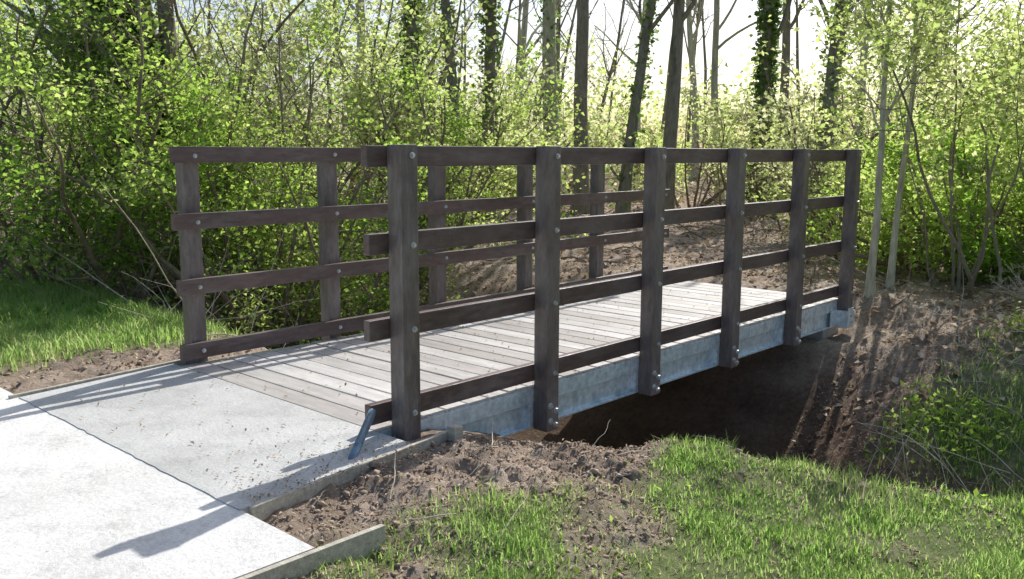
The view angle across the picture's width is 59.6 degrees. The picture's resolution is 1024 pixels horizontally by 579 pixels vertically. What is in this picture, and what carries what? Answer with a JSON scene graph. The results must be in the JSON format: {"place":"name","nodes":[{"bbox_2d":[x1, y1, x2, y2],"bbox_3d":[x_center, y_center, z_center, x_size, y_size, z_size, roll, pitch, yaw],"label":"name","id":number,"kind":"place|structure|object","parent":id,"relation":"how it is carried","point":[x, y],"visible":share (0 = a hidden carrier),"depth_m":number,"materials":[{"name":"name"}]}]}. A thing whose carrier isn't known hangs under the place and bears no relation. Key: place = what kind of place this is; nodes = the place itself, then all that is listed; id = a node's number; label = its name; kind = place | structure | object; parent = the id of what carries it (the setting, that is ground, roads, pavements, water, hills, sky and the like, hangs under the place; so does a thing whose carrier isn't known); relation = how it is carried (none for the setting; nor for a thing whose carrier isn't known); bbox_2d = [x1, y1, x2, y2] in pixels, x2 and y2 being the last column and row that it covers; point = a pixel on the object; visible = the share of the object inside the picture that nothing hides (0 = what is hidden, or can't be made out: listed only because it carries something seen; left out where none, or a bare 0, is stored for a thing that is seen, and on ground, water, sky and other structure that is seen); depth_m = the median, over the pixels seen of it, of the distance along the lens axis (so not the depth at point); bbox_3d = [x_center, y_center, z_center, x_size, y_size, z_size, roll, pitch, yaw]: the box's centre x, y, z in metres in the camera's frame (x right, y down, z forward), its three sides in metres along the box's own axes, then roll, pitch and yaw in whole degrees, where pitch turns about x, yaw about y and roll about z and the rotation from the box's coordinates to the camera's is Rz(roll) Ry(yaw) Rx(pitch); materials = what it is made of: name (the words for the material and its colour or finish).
{"place":"outdoors","nodes":[
{"label":"outdoors","id":0,"kind":"place"},
{"bbox_2d":[0,258,247,374],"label":"grass","id":1,"kind":"structure","parent":0,"point":[40,340],"depth_m":6.22,"materials":[{"name":"green plant"}]},
{"bbox_2d":[0,364,411,578],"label":"concrete path","id":2,"kind":"structure","parent":0,"point":[91,494],"depth_m":3.32,"materials":[{"name":"grey concrete"}]},
{"bbox_2d":[190,425,422,502],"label":"leaf litter","id":3,"kind":"object","parent":2,"relation":"on","point":[298,482],"visible":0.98,"depth_m":3.34,"materials":[{"name":"brown plant"}]},
{"bbox_2d":[0,156,1023,578],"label":"ground","id":4,"kind":"structure","parent":0,"point":[762,402],"depth_m":5.37,"materials":[{"name":"soil"}]},
{"bbox_2d":[0,2,102,223],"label":"hawthorn shrub","id":5,"kind":"object","parent":4,"relation":"on","point":[3,95],"visible":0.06,"depth_m":11.62,"materials":[{"name":"green plant"}]},
{"bbox_2d":[1,0,156,266],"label":"ivy clad tree","id":6,"kind":"object","parent":4,"relation":"on","point":[41,36],"visible":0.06,"depth_m":9.11,"materials":[{"name":"green plant"}]},
{"bbox_2d":[0,0,211,274],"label":"hawthorn shrub","id":7,"kind":"object","parent":4,"relation":"on","point":[41,3],"visible":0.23,"depth_m":8.28,"materials":[{"name":"green plant"}]},
{"bbox_2d":[0,0,272,242],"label":"hawthorn shrub","id":8,"kind":"object","parent":4,"relation":"on","point":[75,145],"visible":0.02,"depth_m":10.76,"materials":[{"name":"green plant"}]},
{"bbox_2d":[0,0,300,305],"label":"ivy clad tree","id":9,"kind":"object","parent":4,"relation":"on","point":[160,14],"visible":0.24,"depth_m":8.39,"materials":[{"name":"green plant"}]},
{"bbox_2d":[0,0,314,306],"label":"hawthorn shrub","id":10,"kind":"object","parent":4,"relation":"on","point":[56,209],"visible":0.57,"depth_m":7.35,"materials":[{"name":"green plant"}]},
{"bbox_2d":[0,0,330,285],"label":"hawthorn shrub","id":11,"kind":"object","parent":4,"relation":"on","point":[7,81],"visible":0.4,"depth_m":7.78,"materials":[{"name":"green plant"}]},
{"bbox_2d":[0,0,373,347],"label":"hawthorn shrub","id":12,"kind":"object","parent":4,"relation":"on","point":[221,249],"visible":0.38,"depth_m":7.98,"materials":[{"name":"green plant"}]},
{"bbox_2d":[0,0,417,262],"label":"hawthorn shrub","id":13,"kind":"object","parent":4,"relation":"on","point":[269,40],"visible":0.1,"depth_m":10.25,"materials":[{"name":"green plant"}]},
{"bbox_2d":[0,170,467,348],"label":"bramble canes","id":14,"kind":"object","parent":4,"relation":"on","point":[124,299],"visible":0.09,"depth_m":7.11,"materials":[{"name":"brown plant"}]},
{"bbox_2d":[8,359,462,578],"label":"timber path edging","id":15,"kind":"object","parent":4,"relation":"on","point":[363,543],"visible":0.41,"depth_m":3.02,"materials":[{"name":"grey wood"}]},
{"bbox_2d":[50,0,441,348],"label":"hawthorn shrub","id":16,"kind":"object","parent":4,"relation":"on","point":[234,308],"visible":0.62,"depth_m":7.72,"materials":[{"name":"green plant"}]},
{"bbox_2d":[69,0,491,244],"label":"hawthorn shrub","id":17,"kind":"object","parent":4,"relation":"on","point":[281,7],"visible":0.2,"depth_m":10.89,"materials":[{"name":"green plant"}]},
{"bbox_2d":[194,58,477,349],"bbox_3d":[-1.537,-0.540,8.570,2.852,3.023,3.403,-3,9,-22],"label":"hawthorn shrub","id":18,"kind":"object","parent":4,"relation":"on","point":[385,306],"visible":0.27,"depth_m":8.20,"materials":[{"name":"green plant"}]},
{"bbox_2d":[178,0,505,241],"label":"hawthorn shrub","id":19,"kind":"object","parent":4,"relation":"on","point":[298,52],"visible":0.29,"depth_m":11.19,"materials":[{"name":"green plant"}]},
{"bbox_2d":[336,0,370,193],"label":"woodland tree","id":20,"kind":"object","parent":4,"relation":"on","point":[356,20],"visible":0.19,"depth_m":18.55,"materials":[{"name":"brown plant"}]},
{"bbox_2d":[187,0,534,206],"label":"hawthorn shrub","id":21,"kind":"object","parent":4,"relation":"on","point":[374,30],"visible":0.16,"depth_m":14.71,"materials":[{"name":"green plant"}]},
{"bbox_2d":[383,0,432,201],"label":"woodland tree","id":22,"kind":"object","parent":4,"relation":"on","point":[415,27],"visible":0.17,"depth_m":13.66,"materials":[{"name":"green plant"}]},
{"bbox_2d":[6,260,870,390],"bbox_3d":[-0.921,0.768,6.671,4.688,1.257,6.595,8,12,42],"label":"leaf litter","id":23,"kind":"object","parent":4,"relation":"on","point":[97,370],"visible":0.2,"depth_m":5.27,"materials":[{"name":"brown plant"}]},
{"bbox_2d":[349,61,550,226],"bbox_3d":[-1.072,-1.864,12.603,2.130,2.504,3.307,-5,10,-31],"label":"woodland shrub","id":24,"kind":"object","parent":4,"relation":"on","point":[505,123],"visible":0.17,"depth_m":11.86,"materials":[{"name":"green plant"}]},
{"bbox_2d":[434,0,472,222],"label":"woodland tree","id":25,"kind":"object","parent":4,"relation":"on","point":[445,5],"visible":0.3,"depth_m":12.78,"materials":[{"name":"green plant"}]},
{"bbox_2d":[296,3,626,304],"bbox_3d":[-0.671,-1.273,9.213,3.193,3.281,2.970,8,12,42],"label":"hawthorn shrub","id":26,"kind":"object","parent":4,"relation":"on","point":[423,219],"visible":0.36,"depth_m":9.18,"materials":[{"name":"green plant"}]},
{"bbox_2d":[295,0,629,177],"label":"woodland shrub","id":27,"kind":"object","parent":4,"relation":"on","point":[590,70],"visible":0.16,"depth_m":17.98,"materials":[{"name":"green plant"}]},
{"bbox_2d":[306,0,631,227],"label":"hawthorn shrub","id":28,"kind":"object","parent":4,"relation":"on","point":[377,115],"visible":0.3,"depth_m":11.81,"materials":[{"name":"green plant"}]},
{"bbox_2d":[396,39,565,192],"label":"woodland shrub","id":29,"kind":"object","parent":4,"relation":"on","point":[528,80],"visible":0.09,"depth_m":20.11,"materials":[{"name":"green plant"}]},
{"bbox_2d":[471,0,516,219],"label":"woodland tree","id":30,"kind":"object","parent":4,"relation":"on","point":[493,46],"visible":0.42,"depth_m":14.28,"materials":[{"name":"green plant"}]},
{"bbox_2d":[0,0,1023,175],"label":"distant woodland","id":31,"kind":"object","parent":4,"relation":"on","point":[606,92],"visible":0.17,"depth_m":30.98,"materials":[{"name":"green plant"}]},
{"bbox_2d":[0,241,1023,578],"bbox_3d":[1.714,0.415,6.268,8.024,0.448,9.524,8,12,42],"label":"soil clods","id":32,"kind":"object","parent":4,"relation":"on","point":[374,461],"visible":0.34,"depth_m":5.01,"materials":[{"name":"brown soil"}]},
{"bbox_2d":[169,144,861,459],"bbox_3d":[0.381,0.127,5.910,2.082,2.104,5.251,8,12,42],"label":"footbridge","id":33,"kind":"object","parent":4,"relation":"on","point":[403,390],"visible":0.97,"depth_m":5.10,"materials":[{"name":"wood"},{"name":"galvanised steel"},{"name":"grey concrete"}]},
{"bbox_2d":[79,285,783,471],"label":"leaf litter","id":34,"kind":"object","parent":33,"relation":"on","point":[356,395],"visible":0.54,"depth_m":4.50,"materials":[{"name":"brown plant"}]},
{"bbox_2d":[431,95,611,198],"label":"woodland shrub","id":35,"kind":"object","parent":4,"relation":"on","point":[514,193],"visible":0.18,"depth_m":16.68,"materials":[{"name":"green plant"}]},
{"bbox_2d":[503,0,574,177],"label":"woodland tree","id":36,"kind":"object","parent":4,"relation":"on","point":[522,31],"visible":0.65,"depth_m":23.34,"materials":[{"name":"brown plant"}]},
{"bbox_2d":[526,0,573,208],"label":"woodland tree","id":37,"kind":"object","parent":4,"relation":"on","point":[549,23],"visible":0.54,"depth_m":16.39,"materials":[{"name":"green plant"}]},
{"bbox_2d":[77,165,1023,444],"bbox_3d":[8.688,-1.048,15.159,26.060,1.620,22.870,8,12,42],"label":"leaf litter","id":38,"kind":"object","parent":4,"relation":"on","point":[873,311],"visible":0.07,"depth_m":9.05,"materials":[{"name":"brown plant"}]},
{"bbox_2d":[495,94,649,186],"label":"woodland shrub","id":39,"kind":"object","parent":4,"relation":"on","point":[532,133],"visible":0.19,"depth_m":21.68,"materials":[{"name":"green plant"}]},
{"bbox_2d":[533,108,624,207],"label":"woodland shrub","id":40,"kind":"object","parent":4,"relation":"on","point":[612,140],"visible":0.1,"depth_m":18.09,"materials":[{"name":"green plant"}]},
{"bbox_2d":[570,0,589,214],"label":"woodland tree","id":41,"kind":"object","parent":4,"relation":"on","point":[581,55],"visible":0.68,"depth_m":15.55,"materials":[{"name":"brown plant"}]},
{"bbox_2d":[588,0,655,175],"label":"woodland tree","id":42,"kind":"object","parent":4,"relation":"on","point":[630,5],"visible":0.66,"depth_m":26.39,"materials":[{"name":"brown plant"}]},
{"bbox_2d":[568,98,699,190],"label":"woodland shrub","id":43,"kind":"object","parent":4,"relation":"on","point":[635,171],"visible":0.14,"depth_m":19.59,"materials":[{"name":"green plant"}]},
{"bbox_2d":[606,0,674,213],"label":"woodland tree","id":44,"kind":"object","parent":4,"relation":"on","point":[636,96],"visible":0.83,"depth_m":14.74,"materials":[{"name":"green plant"}]},
{"bbox_2d":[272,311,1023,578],"bbox_3d":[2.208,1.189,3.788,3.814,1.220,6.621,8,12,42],"label":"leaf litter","id":45,"kind":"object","parent":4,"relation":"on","point":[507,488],"visible":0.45,"depth_m":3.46,"materials":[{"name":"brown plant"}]},
{"bbox_2d":[295,428,1023,578],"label":"grass","id":46,"kind":"structure","parent":4,"relation":"on","point":[1000,562],"depth_m":3.12,"materials":[{"name":"green plant"}]},
{"bbox_2d":[318,287,1023,578],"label":"fallen twigs","id":47,"kind":"object","parent":4,"relation":"on","point":[662,440],"visible":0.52,"depth_m":3.77,"materials":[{"name":"brown wood"}]},
{"bbox_2d":[662,0,695,209],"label":"woodland tree","id":48,"kind":"object","parent":4,"relation":"on","point":[680,14],"visible":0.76,"depth_m":14.63,"materials":[{"name":"brown plant"}]},
{"bbox_2d":[686,0,722,179],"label":"woodland tree","id":49,"kind":"object","parent":4,"relation":"on","point":[691,35],"visible":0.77,"depth_m":24.14,"materials":[{"name":"brown plant"}]},
{"bbox_2d":[636,91,781,207],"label":"woodland shrub","id":50,"kind":"object","parent":4,"relation":"on","point":[680,170],"visible":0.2,"depth_m":16.88,"materials":[{"name":"green plant"}]},
{"bbox_2d":[643,64,802,183],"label":"woodland shrub","id":51,"kind":"object","parent":4,"relation":"on","point":[686,90],"visible":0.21,"depth_m":23.11,"materials":[{"name":"green plant"}]},
{"bbox_2d":[454,166,1023,309],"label":"fallen twigs","id":52,"kind":"object","parent":4,"relation":"on","point":[827,256],"visible":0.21,"depth_m":10.27,"materials":[{"name":"brown wood"}]},
{"bbox_2d":[711,0,796,202],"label":"woodland tree","id":53,"kind":"object","parent":4,"relation":"on","point":[716,46],"visible":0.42,"depth_m":17.43,"materials":[{"name":"brown plant"}]},
{"bbox_2d":[724,0,791,202],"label":"woodland tree","id":54,"kind":"object","parent":4,"relation":"on","point":[768,8],"visible":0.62,"depth_m":15.56,"materials":[{"name":"green plant"}]},
{"bbox_2d":[683,60,878,223],"bbox_3d":[4.332,-2.498,15.008,4.397,2.737,2.340,-4,10,-24],"label":"woodland shrub","id":55,"kind":"object","parent":4,"relation":"on","point":[714,121],"visible":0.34,"depth_m":14.71,"materials":[{"name":"green plant"}]},
{"bbox_2d":[775,0,808,198],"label":"woodland tree","id":56,"kind":"object","parent":4,"relation":"on","point":[788,26],"visible":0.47,"depth_m":17.43,"materials":[{"name":"brown plant"}]},
{"bbox_2d":[574,439,1023,576],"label":"lawn weeds","id":57,"kind":"object","parent":4,"relation":"on","point":[976,492],"visible":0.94,"depth_m":3.35,"materials":[{"name":"green plant"}]},
{"bbox_2d":[711,51,975,242],"bbox_3d":[4.255,-1.771,11.726,3.283,2.468,2.494,2,9,14],"label":"woodland shrub","id":58,"kind":"object","parent":4,"relation":"on","point":[735,119],"visible":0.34,"depth_m":12.39,"materials":[{"name":"green plant"}]},
{"bbox_2d":[803,0,887,226],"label":"woodland tree","id":59,"kind":"object","parent":4,"relation":"on","point":[830,72],"visible":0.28,"depth_m":13.68,"materials":[{"name":"green plant"}]},
{"bbox_2d":[731,15,965,231],"bbox_3d":[4.184,-2.197,12.287,3.720,3.091,3.404,8,12,42],"label":"woodland shrub","id":60,"kind":"object","parent":4,"relation":"on","point":[784,99],"visible":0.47,"depth_m":12.23,"materials":[{"name":"green plant"}]},
{"bbox_2d":[751,97,946,267],"bbox_3d":[4.188,-1.167,10.241,2.267,2.025,2.922,8,12,42],"label":"hedge shrub","id":61,"kind":"object","parent":4,"relation":"on","point":[841,169],"visible":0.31,"depth_m":10.09,"materials":[{"name":"green plant"}]},
{"bbox_2d":[852,1,911,146],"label":"woodland tree","id":62,"kind":"object","parent":4,"relation":"on","point":[864,47],"visible":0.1,"depth_m":21.46,"materials":[{"name":"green plant"}]},
{"bbox_2d":[757,125,1023,278],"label":"hedge shrub","id":63,"kind":"object","parent":4,"relation":"on","point":[881,252],"visible":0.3,"depth_m":9.11,"materials":[{"name":"green plant"}]},
{"bbox_2d":[789,9,998,184],"bbox_3d":[8.142,-3.960,19.516,4.963,3.929,5.531,8,12,42],"label":"woodland shrub","id":64,"kind":"object","parent":4,"relation":"on","point":[951,75],"visible":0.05,"depth_m":18.05,"materials":[{"name":"green plant"}]},
{"bbox_2d":[783,0,1023,297],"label":"hazel shrub","id":65,"kind":"object","parent":4,"relation":"on","point":[937,7],"visible":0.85,"depth_m":7.38,"materials":[{"name":"green plant"}]},
{"bbox_2d":[815,10,1023,205],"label":"hedge shrub","id":66,"kind":"object","parent":4,"relation":"on","point":[897,112],"visible":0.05,"depth_m":12.61,"materials":[{"name":"green plant"}]},
{"bbox_2d":[816,0,1023,298],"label":"sapling tree","id":67,"kind":"object","parent":4,"relation":"on","point":[869,290],"visible":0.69,"depth_m":7.53,"materials":[{"name":"green plant"}]},
{"bbox_2d":[840,109,1023,284],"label":"hedge shrub","id":68,"kind":"object","parent":4,"relation":"on","point":[941,248],"visible":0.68,"depth_m":8.39,"materials":[{"name":"green plant"}]},
{"bbox_2d":[883,0,980,289],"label":"sapling tree","id":69,"kind":"object","parent":4,"relation":"on","point":[890,278],"visible":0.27,"depth_m":7.86,"materials":[{"name":"green plant"}]},
{"bbox_2d":[848,292,1023,475],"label":"nettle patch","id":70,"kind":"object","parent":4,"relation":"on","point":[915,414],"visible":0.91,"depth_m":5.37,"materials":[{"name":"green plant"}]},
{"bbox_2d":[854,266,1023,498],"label":"bramble canes","id":71,"kind":"object","parent":4,"relation":"on","point":[958,333],"visible":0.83,"depth_m":5.16,"materials":[{"name":"brown plant"}]},
{"bbox_2d":[865,56,1023,168],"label":"woodland shrub","id":72,"kind":"object","parent":4,"relation":"on","point":[905,97],"visible":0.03,"depth_m":20.30,"materials":[{"name":"green plant"}]},
{"bbox_2d":[870,77,1020,241],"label":"hedge shrub","id":73,"kind":"object","parent":4,"relation":"on","point":[921,118],"visible":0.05,"depth_m":11.76,"materials":[{"name":"green plant"}]},
{"bbox_2d":[916,0,984,159],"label":"woodland tree","id":74,"kind":"object","parent":4,"relation":"on","point":[951,37],"visible":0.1,"depth_m":16.59,"materials":[{"name":"green plant"}]},
{"bbox_2d":[919,16,1020,241],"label":"hedge shrub","id":75,"kind":"object","parent":4,"relation":"on","point":[964,63],"visible":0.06,"depth_m":11.22,"materials":[{"name":"green plant"}]},
{"bbox_2d":[917,22,1023,215],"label":"hazel shrub","id":76,"kind":"object","parent":4,"relation":"on","point":[1002,122],"visible":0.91,"depth_m":6.28,"materials":[{"name":"green plant"}]},
{"bbox_2d":[921,111,1023,286],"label":"hedge shrub","id":77,"kind":"object","parent":4,"relation":"on","point":[1015,202],"visible":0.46,"depth_m":8.39,"materials":[{"name":"green plant"}]},
{"bbox_2d":[987,263,1023,308],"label":"dead brush","id":78,"kind":"object","parent":4,"relation":"on","point":[1021,291],"visible":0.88,"depth_m":7.04,"materials":[{"name":"plant"}]},
{"bbox_2d":[0,0,1023,156],"label":"sky","id":79,"kind":"structure","parent":0,"point":[738,19],"materials":[{"name":"white"}]},
{"bbox_2d":[854,298,1023,501],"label":"grass","id":80,"kind":"structure","parent":0,"point":[1010,491],"depth_m":5.34,"materials":[{"name":"green plant"}]}
]}

